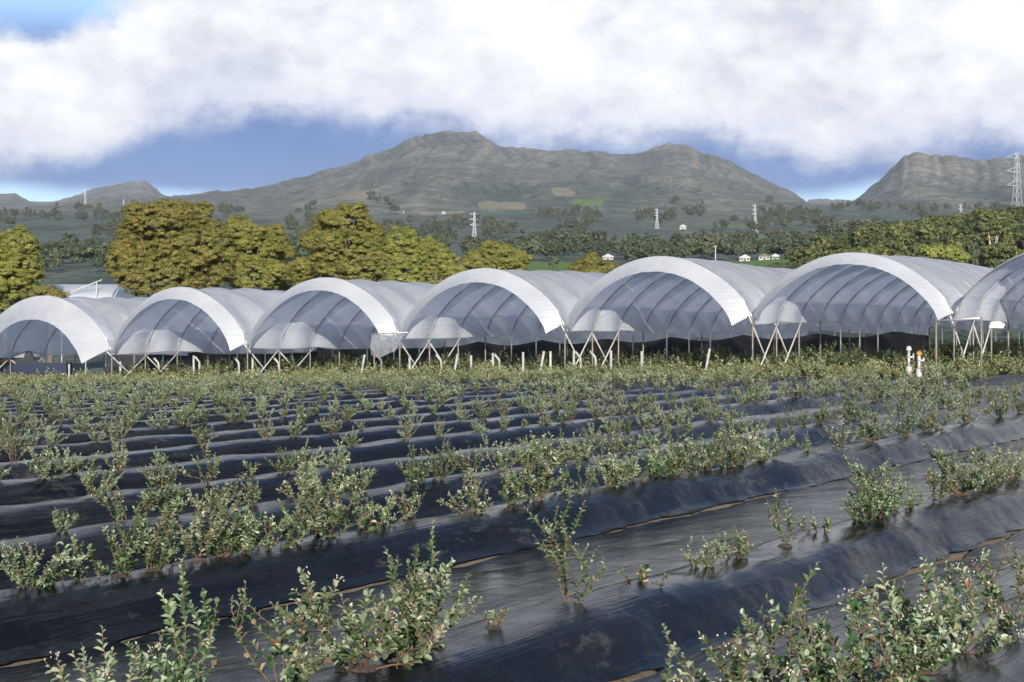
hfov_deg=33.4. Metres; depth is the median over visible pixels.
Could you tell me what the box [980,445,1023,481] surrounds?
blueberry bush
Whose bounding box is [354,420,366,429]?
blueberry bush
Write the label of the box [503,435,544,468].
blueberry bush
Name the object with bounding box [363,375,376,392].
blueberry bush
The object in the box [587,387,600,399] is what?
blueberry bush
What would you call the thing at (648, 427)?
blueberry bush
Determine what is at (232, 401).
blueberry bush
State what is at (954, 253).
broadleaf tree
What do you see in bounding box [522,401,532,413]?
blueberry bush
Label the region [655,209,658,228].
pylon
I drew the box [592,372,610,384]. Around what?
blueberry bush
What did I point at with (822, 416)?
blueberry bush
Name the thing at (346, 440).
blueberry bush
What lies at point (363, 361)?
irrigation stub
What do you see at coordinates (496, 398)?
blueberry bush
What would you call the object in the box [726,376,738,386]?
blueberry bush
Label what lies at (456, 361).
irrigation stub
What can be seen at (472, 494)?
blueberry bush
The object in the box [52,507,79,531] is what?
blueberry bush
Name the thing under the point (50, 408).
blueberry bush
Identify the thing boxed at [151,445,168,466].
blueberry bush
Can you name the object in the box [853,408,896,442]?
blueberry bush
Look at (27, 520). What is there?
mulched bed
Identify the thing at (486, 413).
blueberry bush
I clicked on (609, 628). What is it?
mulched bed
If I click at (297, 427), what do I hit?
blueberry bush
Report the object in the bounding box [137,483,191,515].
blueberry bush
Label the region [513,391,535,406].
blueberry bush
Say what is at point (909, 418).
blueberry bush
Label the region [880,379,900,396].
blueberry bush
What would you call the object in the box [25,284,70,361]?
bush
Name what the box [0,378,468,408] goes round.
mulched bed
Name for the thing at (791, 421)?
blueberry bush
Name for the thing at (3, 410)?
blueberry bush
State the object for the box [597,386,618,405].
blueberry bush
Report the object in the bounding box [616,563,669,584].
blueberry bush
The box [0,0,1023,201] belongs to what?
sky
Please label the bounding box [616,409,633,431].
blueberry bush
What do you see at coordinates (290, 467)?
blueberry bush
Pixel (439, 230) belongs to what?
valley woodland
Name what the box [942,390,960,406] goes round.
blueberry bush
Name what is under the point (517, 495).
blueberry bush
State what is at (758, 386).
blueberry bush
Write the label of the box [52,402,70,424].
blueberry bush
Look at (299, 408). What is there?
blueberry bush
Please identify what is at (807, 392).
blueberry bush
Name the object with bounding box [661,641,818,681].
blueberry bush
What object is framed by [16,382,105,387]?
mulched bed
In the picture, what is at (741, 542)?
blueberry bush
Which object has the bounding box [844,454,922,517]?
blueberry bush
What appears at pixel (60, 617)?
mulched bed
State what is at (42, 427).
blueberry bush
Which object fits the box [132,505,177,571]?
blueberry bush
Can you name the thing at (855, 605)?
blueberry bush
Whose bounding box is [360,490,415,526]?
blueberry bush
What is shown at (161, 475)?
blueberry bush
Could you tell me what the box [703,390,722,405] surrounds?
blueberry bush
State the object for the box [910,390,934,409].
blueberry bush
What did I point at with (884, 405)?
blueberry bush
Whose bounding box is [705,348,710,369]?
irrigation stub
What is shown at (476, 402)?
blueberry bush
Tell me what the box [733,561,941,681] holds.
blueberry bush
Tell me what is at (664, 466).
blueberry bush
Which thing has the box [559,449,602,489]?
blueberry bush
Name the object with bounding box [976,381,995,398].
blueberry bush
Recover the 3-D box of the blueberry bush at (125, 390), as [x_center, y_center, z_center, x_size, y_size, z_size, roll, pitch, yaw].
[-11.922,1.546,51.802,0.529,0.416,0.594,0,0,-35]
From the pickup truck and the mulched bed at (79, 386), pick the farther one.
the pickup truck
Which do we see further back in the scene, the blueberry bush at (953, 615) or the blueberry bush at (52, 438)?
the blueberry bush at (52, 438)
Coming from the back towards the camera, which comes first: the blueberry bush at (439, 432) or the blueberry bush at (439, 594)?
the blueberry bush at (439, 432)
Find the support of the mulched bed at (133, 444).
on the ground
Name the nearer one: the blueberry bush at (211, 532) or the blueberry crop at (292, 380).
the blueberry bush at (211, 532)
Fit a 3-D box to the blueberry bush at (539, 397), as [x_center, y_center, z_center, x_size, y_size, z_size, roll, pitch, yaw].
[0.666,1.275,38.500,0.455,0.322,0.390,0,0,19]
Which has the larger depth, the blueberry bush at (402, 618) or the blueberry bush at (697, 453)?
the blueberry bush at (697, 453)
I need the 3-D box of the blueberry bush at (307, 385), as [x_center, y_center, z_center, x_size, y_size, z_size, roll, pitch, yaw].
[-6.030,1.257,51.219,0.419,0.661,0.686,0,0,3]
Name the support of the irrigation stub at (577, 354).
on the ground
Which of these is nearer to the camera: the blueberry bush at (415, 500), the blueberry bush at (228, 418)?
the blueberry bush at (415, 500)
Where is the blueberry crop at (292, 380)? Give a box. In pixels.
[0,360,1023,417]
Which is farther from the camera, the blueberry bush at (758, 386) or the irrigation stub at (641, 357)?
the irrigation stub at (641, 357)
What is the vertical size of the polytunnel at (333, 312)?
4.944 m
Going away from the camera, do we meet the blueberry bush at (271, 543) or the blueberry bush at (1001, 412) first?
the blueberry bush at (271, 543)
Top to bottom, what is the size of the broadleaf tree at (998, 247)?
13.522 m
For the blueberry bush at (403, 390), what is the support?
on the mulched bed at (65, 429)
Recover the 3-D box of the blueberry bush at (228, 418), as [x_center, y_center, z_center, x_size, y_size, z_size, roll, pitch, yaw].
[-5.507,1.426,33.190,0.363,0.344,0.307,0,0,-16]
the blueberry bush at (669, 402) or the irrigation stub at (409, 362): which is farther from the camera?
the irrigation stub at (409, 362)
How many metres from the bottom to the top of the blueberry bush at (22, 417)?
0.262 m
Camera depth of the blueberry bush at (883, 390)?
35.86 m
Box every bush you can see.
[0,406,5,424]
[0,412,14,429]
[0,416,27,435]
[0,428,36,462]
[0,429,17,448]
[0,454,10,479]
[0,536,88,588]
[8,428,33,446]
[9,410,26,421]
[14,393,31,413]
[21,534,83,587]
[24,408,37,428]
[24,432,75,478]
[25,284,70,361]
[25,385,40,400]
[31,414,56,433]
[40,397,55,413]
[42,426,68,444]
[43,405,57,419]
[44,625,164,681]
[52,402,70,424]
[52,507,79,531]
[57,389,73,399]
[59,396,72,411]
[61,447,102,474]
[67,561,105,582]
[69,413,96,432]
[71,496,147,576]
[72,392,99,411]
[75,409,92,423]
[78,453,124,496]
[86,479,169,520]
[89,427,105,441]
[95,414,115,430]
[100,379,118,391]
[101,431,128,469]
[103,418,130,439]
[107,405,140,428]
[111,385,129,396]
[118,394,141,408]
[121,558,219,681]
[128,405,143,420]
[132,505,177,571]
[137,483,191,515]
[137,506,203,566]
[138,397,155,412]
[138,654,190,681]
[139,459,181,487]
[144,405,171,426]
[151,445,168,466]
[153,397,166,407]
[154,386,172,400]
[163,488,240,561]
[168,440,222,482]
[171,401,201,425]
[175,384,187,401]
[181,389,203,405]
[185,385,206,400]
[187,394,210,423]
[189,478,239,512]
[191,424,220,443]
[201,488,248,556]
[208,386,232,402]
[208,501,291,553]
[212,379,229,392]
[215,402,227,413]
[220,391,242,407]
[220,405,236,421]
[229,580,354,681]
[230,403,254,420]
[236,460,260,477]
[238,510,300,549]
[239,477,261,505]
[252,416,275,438]
[256,395,274,418]
[264,447,305,472]
[269,549,449,672]
[275,460,319,500]
[277,499,309,542]
[278,404,288,415]
[280,634,327,681]
[282,414,307,435]
[292,437,325,468]
[293,385,307,401]
[293,403,304,413]
[293,405,309,423]
[296,471,379,537]
[297,452,354,496]
[304,372,318,393]
[308,393,323,413]
[315,413,343,433]
[317,440,350,466]
[325,546,433,661]
[327,395,339,411]
[340,405,355,419]
[340,426,362,445]
[342,461,377,491]
[344,485,397,531]
[345,379,367,393]
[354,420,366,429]
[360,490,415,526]
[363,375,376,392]
[367,562,482,658]
[372,377,386,391]
[380,404,397,416]
[387,488,425,521]
[390,379,405,399]
[396,416,421,438]
[396,443,436,484]
[402,399,424,424]
[405,520,471,649]
[408,376,424,398]
[420,434,460,479]
[425,398,439,413]
[434,419,452,435]
[435,391,451,404]
[436,465,493,514]
[447,396,462,409]
[452,445,490,474]
[454,408,473,420]
[467,395,485,408]
[471,418,488,431]
[473,405,494,418]
[480,433,527,470]
[483,391,500,406]
[484,607,508,629]
[495,397,514,415]
[498,411,513,427]
[498,466,525,506]
[499,444,572,500]
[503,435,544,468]
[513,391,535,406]
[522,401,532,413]
[524,486,607,602]
[527,367,538,383]
[529,431,563,465]
[530,396,551,412]
[534,390,548,403]
[538,409,552,423]
[541,394,564,410]
[542,428,591,461]
[542,467,585,493]
[545,387,565,401]
[548,256,559,266]
[552,403,572,422]
[553,379,577,400]
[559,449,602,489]
[561,395,582,420]
[561,396,579,408]
[562,367,573,378]
[564,432,605,459]
[566,251,618,273]
[566,384,587,399]
[581,369,601,382]
[582,419,600,436]
[583,396,598,407]
[583,431,627,457]
[585,452,638,487]
[586,398,607,417]
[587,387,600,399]
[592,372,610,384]
[596,452,640,485]
[597,379,612,397]
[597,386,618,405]
[599,416,621,432]
[599,426,642,453]
[603,444,663,481]
[606,404,616,416]
[608,366,618,378]
[612,389,623,404]
[613,390,635,414]
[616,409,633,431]
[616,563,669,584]
[627,400,650,414]
[634,408,660,430]
[635,428,667,448]
[639,433,703,474]
[641,440,674,476]
[645,398,658,411]
[655,441,712,472]
[657,405,687,426]
[659,408,694,444]
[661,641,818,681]
[662,623,846,681]
[663,389,678,410]
[671,399,699,425]
[680,401,696,408]
[681,536,729,567]
[688,367,708,384]
[688,393,705,406]
[693,427,719,470]
[697,405,719,420]
[699,395,712,406]
[701,402,722,420]
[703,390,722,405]
[704,371,725,388]
[705,380,721,396]
[709,428,759,467]
[715,422,764,465]
[715,525,752,557]
[716,410,751,435]
[717,367,728,387]
[722,405,737,419]
[724,391,733,403]
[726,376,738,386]
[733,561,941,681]
[734,386,745,403]
[739,370,752,385]
[739,433,777,460]
[741,388,751,402]
[746,382,765,402]
[746,414,769,433]
[749,425,795,459]
[750,377,764,392]
[752,373,770,400]
[764,488,813,547]
[766,583,930,681]
[768,262,782,267]
[775,387,784,398]
[775,414,783,429]
[778,380,807,397]
[778,574,877,681]
[779,262,793,268]
[783,403,800,427]
[791,405,809,425]
[794,432,826,451]
[797,516,831,533]
[799,382,816,395]
[809,385,822,396]
[810,401,831,423]
[820,418,857,446]
[821,375,842,392]
[821,399,843,422]
[832,398,860,419]
[838,562,973,681]
[840,386,866,402]
[840,476,881,521]
[844,369,856,383]
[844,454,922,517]
[845,376,857,390]
[846,471,930,512]
[848,375,872,389]
[849,398,870,417]
[850,365,865,382]
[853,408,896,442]
[857,362,875,380]
[858,384,870,401]
[869,372,889,387]
[869,389,878,400]
[871,380,899,399]
[879,554,1001,674]
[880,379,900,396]
[881,394,895,415]
[883,397,919,436]
[886,390,907,412]
[890,378,913,396]
[894,388,920,411]
[903,375,931,395]
[908,557,1023,655]
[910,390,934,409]
[912,405,938,431]
[918,402,961,429]
[921,442,994,495]
[922,462,961,499]
[924,388,940,407]
[930,389,954,407]
[932,382,941,392]
[937,379,948,391]
[939,382,971,404]
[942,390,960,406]
[949,451,1009,491]
[950,395,983,422]
[955,354,968,368]
[955,389,972,402]
[958,578,1023,629]
[961,538,1023,614]
[966,383,989,400]
[970,438,1013,487]
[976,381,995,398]
[977,391,1017,417]
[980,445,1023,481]
[986,439,1023,477]
[988,385,1001,397]
[997,379,1016,394]
[1009,385,1023,412]
[1012,384,1023,395]
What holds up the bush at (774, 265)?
on the hills
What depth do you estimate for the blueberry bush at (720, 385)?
40.59 m
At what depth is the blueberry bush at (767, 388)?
37.08 m
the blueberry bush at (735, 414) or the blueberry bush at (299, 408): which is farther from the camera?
the blueberry bush at (299, 408)
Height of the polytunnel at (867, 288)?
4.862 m
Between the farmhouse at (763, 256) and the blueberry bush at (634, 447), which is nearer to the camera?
the blueberry bush at (634, 447)
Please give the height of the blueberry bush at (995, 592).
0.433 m
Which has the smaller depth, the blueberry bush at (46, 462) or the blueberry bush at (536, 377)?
the blueberry bush at (46, 462)
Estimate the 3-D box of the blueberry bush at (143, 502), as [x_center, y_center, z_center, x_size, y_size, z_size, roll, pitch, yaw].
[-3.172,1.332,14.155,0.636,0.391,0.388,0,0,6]
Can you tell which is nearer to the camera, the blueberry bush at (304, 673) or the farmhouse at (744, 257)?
the blueberry bush at (304, 673)
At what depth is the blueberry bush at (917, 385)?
37.78 m
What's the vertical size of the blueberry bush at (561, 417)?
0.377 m
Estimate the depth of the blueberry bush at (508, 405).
32.59 m
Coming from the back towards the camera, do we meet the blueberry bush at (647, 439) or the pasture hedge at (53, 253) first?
the pasture hedge at (53, 253)
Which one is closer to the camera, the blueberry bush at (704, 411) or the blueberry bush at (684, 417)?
the blueberry bush at (684, 417)
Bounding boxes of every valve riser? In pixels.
[906,346,913,376]
[916,351,923,376]
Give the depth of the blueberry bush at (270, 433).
26.54 m
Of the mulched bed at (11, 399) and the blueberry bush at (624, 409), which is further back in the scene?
the mulched bed at (11, 399)
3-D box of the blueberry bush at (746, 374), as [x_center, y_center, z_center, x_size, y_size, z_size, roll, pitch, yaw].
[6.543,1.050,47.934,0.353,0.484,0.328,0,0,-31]
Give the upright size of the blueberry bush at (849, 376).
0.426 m
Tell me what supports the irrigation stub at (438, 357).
on the ground
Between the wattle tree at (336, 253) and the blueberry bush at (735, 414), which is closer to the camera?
the blueberry bush at (735, 414)
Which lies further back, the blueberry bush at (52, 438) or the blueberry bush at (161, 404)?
the blueberry bush at (161, 404)
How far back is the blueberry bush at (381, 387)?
50.15 m
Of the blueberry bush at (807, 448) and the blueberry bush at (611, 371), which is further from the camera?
the blueberry bush at (611, 371)
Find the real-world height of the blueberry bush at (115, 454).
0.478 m
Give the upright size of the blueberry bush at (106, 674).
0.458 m
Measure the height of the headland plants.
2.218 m
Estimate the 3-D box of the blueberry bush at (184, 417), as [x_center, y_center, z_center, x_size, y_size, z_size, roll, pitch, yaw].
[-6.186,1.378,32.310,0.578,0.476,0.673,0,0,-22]
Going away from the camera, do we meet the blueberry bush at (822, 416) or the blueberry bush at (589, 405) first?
the blueberry bush at (822, 416)
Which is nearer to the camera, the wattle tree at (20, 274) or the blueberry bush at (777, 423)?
the blueberry bush at (777, 423)
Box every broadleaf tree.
[916,243,950,259]
[939,244,972,262]
[964,232,982,265]
[969,209,1015,267]
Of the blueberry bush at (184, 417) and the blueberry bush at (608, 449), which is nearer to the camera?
the blueberry bush at (608, 449)
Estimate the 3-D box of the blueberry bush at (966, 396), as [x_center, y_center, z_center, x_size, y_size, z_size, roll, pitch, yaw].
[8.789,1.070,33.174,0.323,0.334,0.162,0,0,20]
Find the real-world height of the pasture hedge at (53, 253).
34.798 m
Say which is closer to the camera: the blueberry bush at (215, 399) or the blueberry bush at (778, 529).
the blueberry bush at (778, 529)
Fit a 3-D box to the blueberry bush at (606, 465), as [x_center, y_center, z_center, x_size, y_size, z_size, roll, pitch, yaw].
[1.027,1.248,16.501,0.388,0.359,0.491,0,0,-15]
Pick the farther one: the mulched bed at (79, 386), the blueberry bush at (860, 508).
the mulched bed at (79, 386)
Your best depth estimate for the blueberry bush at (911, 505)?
13.46 m
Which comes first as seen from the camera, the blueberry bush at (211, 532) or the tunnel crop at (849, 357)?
the blueberry bush at (211, 532)
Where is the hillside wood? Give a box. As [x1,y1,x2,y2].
[784,205,1023,268]
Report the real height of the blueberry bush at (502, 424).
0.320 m
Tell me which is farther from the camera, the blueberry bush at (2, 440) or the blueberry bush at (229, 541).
the blueberry bush at (2, 440)
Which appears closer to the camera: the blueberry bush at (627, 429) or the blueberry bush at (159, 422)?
the blueberry bush at (627, 429)
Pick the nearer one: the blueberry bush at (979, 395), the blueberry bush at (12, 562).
the blueberry bush at (12, 562)
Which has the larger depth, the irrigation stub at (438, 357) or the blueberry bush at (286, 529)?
the irrigation stub at (438, 357)
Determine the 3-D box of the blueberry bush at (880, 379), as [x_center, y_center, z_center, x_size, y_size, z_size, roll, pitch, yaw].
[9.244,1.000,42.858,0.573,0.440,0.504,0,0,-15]
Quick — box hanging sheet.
[371,332,407,370]
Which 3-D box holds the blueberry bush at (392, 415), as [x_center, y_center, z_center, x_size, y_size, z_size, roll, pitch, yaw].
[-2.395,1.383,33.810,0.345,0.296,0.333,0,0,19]
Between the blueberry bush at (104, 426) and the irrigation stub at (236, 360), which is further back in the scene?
the irrigation stub at (236, 360)
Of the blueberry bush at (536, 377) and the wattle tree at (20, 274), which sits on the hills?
the wattle tree at (20, 274)
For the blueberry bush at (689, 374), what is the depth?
51.00 m
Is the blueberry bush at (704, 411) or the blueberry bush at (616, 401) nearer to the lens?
the blueberry bush at (704, 411)
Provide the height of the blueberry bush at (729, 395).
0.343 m
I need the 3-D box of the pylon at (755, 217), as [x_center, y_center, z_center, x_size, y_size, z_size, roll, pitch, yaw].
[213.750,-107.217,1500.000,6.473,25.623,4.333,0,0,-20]
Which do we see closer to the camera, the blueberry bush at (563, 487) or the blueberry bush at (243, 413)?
the blueberry bush at (563, 487)
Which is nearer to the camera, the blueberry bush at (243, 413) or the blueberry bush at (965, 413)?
the blueberry bush at (965, 413)
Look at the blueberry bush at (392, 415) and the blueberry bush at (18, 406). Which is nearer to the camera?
the blueberry bush at (392, 415)
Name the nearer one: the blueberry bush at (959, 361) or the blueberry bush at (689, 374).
the blueberry bush at (689, 374)
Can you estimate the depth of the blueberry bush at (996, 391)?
34.81 m
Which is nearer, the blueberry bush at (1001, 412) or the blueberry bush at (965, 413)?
the blueberry bush at (965, 413)
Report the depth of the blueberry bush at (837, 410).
27.13 m
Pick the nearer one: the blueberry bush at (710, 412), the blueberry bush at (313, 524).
the blueberry bush at (313, 524)
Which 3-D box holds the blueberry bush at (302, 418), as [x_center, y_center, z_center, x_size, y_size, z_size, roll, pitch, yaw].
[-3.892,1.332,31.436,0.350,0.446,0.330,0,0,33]
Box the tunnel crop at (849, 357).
[100,334,1023,377]
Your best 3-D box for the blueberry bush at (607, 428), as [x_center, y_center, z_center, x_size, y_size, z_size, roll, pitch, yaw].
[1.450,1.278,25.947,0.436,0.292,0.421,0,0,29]
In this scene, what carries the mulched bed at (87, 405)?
on the ground
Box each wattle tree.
[0,223,46,313]
[103,197,236,296]
[218,214,289,289]
[259,224,295,290]
[282,257,332,284]
[298,201,397,281]
[373,225,431,282]
[416,235,467,283]
[460,238,534,270]
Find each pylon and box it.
[470,213,478,236]
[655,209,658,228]
[752,204,757,232]
[1007,152,1022,205]
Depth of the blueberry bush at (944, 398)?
31.85 m
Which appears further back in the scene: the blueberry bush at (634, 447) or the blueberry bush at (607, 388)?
the blueberry bush at (607, 388)
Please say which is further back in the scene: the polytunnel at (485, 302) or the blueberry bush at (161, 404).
the polytunnel at (485, 302)
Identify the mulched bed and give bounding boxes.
[0,373,958,479]
[0,373,1023,505]
[0,374,893,462]
[0,375,699,429]
[0,376,635,423]
[0,376,757,437]
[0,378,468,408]
[0,379,409,404]
[0,380,314,397]
[0,380,371,401]
[0,382,1023,539]
[0,395,1023,589]
[0,411,1023,664]
[0,439,1023,681]
[1,381,263,395]
[2,381,230,393]
[4,378,529,412]
[6,375,825,447]
[7,377,570,414]
[13,383,159,390]
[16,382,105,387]
[17,382,135,389]
[630,528,1023,681]
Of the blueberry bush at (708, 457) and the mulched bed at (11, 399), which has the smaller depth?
the blueberry bush at (708, 457)
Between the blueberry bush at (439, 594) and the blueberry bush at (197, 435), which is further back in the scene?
the blueberry bush at (197, 435)
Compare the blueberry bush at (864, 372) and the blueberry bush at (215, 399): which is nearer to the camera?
the blueberry bush at (215, 399)
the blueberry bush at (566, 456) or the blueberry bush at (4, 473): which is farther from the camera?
the blueberry bush at (566, 456)
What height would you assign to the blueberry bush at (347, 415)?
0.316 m
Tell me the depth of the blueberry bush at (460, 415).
31.26 m
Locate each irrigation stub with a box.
[193,355,200,373]
[234,357,239,374]
[251,357,253,374]
[273,358,279,372]
[360,354,365,372]
[377,357,382,371]
[408,356,410,368]
[435,354,441,369]
[454,354,458,370]
[492,353,500,368]
[522,352,523,371]
[538,351,544,375]
[549,351,551,369]
[573,351,581,368]
[589,351,596,368]
[610,350,611,369]
[640,351,642,365]
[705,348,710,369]
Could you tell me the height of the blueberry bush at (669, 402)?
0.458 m
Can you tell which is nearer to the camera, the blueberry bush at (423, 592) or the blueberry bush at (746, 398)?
the blueberry bush at (423, 592)
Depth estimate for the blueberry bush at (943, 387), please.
39.31 m
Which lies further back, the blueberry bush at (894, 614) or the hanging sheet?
the hanging sheet
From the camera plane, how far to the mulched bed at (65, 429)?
40.33 m
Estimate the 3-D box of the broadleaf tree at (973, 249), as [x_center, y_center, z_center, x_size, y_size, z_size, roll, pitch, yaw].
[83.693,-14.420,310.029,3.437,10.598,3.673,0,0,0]
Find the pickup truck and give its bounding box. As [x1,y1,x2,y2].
[0,351,72,377]
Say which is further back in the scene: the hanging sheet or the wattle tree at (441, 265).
the wattle tree at (441, 265)
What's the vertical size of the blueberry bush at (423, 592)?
0.451 m
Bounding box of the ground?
[0,375,1023,681]
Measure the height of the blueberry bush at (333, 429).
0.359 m
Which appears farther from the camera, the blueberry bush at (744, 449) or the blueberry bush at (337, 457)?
the blueberry bush at (337, 457)
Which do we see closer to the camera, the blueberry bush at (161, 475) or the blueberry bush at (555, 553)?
the blueberry bush at (555, 553)
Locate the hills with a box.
[0,131,1023,375]
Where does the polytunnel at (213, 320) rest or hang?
on the ground
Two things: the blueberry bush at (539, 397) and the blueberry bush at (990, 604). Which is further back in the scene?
the blueberry bush at (539, 397)
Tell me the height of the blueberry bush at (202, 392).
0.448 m
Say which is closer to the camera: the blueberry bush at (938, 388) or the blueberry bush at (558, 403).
the blueberry bush at (558, 403)
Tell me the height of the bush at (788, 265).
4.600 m
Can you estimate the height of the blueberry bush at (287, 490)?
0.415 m
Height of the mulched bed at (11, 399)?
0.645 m
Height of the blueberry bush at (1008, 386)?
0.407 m
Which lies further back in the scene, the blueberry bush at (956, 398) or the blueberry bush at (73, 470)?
the blueberry bush at (956, 398)
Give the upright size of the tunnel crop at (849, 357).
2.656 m
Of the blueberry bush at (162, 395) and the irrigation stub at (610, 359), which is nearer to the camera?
the blueberry bush at (162, 395)
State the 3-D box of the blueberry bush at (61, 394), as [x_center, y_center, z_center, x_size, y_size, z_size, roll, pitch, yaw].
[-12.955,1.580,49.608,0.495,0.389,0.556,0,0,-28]
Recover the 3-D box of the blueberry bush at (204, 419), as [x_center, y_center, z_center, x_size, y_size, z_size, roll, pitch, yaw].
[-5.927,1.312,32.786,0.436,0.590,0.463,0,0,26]
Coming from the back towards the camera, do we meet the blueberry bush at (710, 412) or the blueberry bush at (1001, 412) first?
the blueberry bush at (710, 412)
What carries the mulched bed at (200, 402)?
on the ground
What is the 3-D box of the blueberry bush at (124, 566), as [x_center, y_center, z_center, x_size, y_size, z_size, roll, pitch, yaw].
[-2.515,1.258,10.843,0.301,0.533,0.513,0,0,29]
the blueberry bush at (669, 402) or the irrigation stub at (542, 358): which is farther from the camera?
the irrigation stub at (542, 358)
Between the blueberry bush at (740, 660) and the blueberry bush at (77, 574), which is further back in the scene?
the blueberry bush at (77, 574)
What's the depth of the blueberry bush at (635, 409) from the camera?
31.88 m
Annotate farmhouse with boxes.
[602,254,613,259]
[738,254,750,260]
[757,253,770,259]
[771,254,778,258]
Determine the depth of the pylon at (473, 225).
1149.60 m
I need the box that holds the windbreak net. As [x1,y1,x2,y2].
[103,328,929,375]
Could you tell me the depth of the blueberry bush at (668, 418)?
27.33 m
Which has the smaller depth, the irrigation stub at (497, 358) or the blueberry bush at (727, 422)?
the blueberry bush at (727, 422)
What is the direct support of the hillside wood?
on the hills
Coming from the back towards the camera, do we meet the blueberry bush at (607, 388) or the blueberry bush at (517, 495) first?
the blueberry bush at (607, 388)
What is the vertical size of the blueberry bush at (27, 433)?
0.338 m
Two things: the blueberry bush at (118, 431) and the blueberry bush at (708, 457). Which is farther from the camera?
the blueberry bush at (118, 431)
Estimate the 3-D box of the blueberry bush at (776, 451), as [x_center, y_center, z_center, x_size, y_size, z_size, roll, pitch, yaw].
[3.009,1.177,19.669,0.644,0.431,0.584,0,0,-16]
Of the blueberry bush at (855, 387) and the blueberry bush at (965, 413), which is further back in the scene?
the blueberry bush at (855, 387)
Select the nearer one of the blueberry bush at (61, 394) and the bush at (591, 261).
the blueberry bush at (61, 394)
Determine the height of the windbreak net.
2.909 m
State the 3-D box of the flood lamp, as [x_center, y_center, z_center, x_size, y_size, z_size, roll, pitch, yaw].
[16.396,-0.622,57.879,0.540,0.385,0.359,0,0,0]
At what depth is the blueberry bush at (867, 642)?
6.59 m
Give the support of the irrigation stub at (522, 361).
on the ground
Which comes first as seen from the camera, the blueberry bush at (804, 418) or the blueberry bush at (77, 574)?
the blueberry bush at (77, 574)
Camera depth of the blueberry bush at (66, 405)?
39.64 m
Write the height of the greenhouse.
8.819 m
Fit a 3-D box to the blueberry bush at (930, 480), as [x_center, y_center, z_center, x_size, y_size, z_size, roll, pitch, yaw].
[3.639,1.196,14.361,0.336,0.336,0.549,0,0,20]
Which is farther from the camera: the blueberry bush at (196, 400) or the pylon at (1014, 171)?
the pylon at (1014, 171)
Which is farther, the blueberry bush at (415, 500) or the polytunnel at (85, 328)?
the polytunnel at (85, 328)
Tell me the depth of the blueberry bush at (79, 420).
33.62 m
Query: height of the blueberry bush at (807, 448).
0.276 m
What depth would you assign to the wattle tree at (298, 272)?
163.14 m
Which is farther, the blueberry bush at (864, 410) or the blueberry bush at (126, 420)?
the blueberry bush at (126, 420)
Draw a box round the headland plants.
[0,350,1023,384]
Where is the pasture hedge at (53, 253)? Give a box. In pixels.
[36,226,848,267]
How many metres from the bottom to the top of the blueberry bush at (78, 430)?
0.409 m
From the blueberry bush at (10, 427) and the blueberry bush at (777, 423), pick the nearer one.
the blueberry bush at (777, 423)
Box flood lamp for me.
[987,317,1004,327]
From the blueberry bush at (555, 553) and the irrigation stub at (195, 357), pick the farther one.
the irrigation stub at (195, 357)
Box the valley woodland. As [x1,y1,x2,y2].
[0,190,1010,255]
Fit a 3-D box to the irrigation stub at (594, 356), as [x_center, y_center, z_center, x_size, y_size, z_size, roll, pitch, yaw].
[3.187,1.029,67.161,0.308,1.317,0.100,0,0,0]
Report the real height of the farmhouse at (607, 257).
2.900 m
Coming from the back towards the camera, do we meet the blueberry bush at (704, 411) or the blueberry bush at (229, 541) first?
the blueberry bush at (704, 411)
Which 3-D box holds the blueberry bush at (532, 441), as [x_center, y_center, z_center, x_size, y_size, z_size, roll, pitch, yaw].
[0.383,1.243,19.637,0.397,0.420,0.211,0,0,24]
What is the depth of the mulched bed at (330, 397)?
45.67 m
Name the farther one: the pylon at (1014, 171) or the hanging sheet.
the pylon at (1014, 171)
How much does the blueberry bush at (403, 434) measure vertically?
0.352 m
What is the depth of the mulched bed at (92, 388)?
67.52 m
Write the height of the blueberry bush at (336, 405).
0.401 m
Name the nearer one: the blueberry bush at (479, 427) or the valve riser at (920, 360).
the blueberry bush at (479, 427)
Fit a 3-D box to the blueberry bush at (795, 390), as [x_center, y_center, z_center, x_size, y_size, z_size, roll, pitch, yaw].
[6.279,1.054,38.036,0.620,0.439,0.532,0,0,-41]
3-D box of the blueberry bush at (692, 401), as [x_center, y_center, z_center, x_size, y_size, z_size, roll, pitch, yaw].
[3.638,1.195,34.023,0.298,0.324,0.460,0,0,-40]
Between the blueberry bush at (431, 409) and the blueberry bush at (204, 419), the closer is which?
the blueberry bush at (204, 419)
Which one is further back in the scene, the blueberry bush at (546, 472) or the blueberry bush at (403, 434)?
the blueberry bush at (403, 434)
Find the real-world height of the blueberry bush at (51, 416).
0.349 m
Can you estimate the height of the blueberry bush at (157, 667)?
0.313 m
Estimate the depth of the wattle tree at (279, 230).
149.25 m
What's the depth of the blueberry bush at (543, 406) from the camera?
33.66 m
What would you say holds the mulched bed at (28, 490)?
on the ground
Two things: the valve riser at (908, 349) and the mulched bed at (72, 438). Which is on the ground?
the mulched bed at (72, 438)
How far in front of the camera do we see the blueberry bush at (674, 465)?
17.55 m
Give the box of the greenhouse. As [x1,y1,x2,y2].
[44,279,141,371]
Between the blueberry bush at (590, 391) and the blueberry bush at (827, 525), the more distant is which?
the blueberry bush at (590, 391)
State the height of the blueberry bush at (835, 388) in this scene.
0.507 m
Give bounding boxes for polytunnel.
[0,295,308,375]
[107,287,403,376]
[242,277,726,372]
[396,268,925,368]
[560,256,1020,369]
[748,252,1023,366]
[949,253,1023,365]
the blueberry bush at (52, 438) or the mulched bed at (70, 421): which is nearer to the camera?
the blueberry bush at (52, 438)
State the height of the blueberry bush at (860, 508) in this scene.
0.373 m
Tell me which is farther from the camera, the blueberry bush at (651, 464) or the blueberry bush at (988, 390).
the blueberry bush at (988, 390)

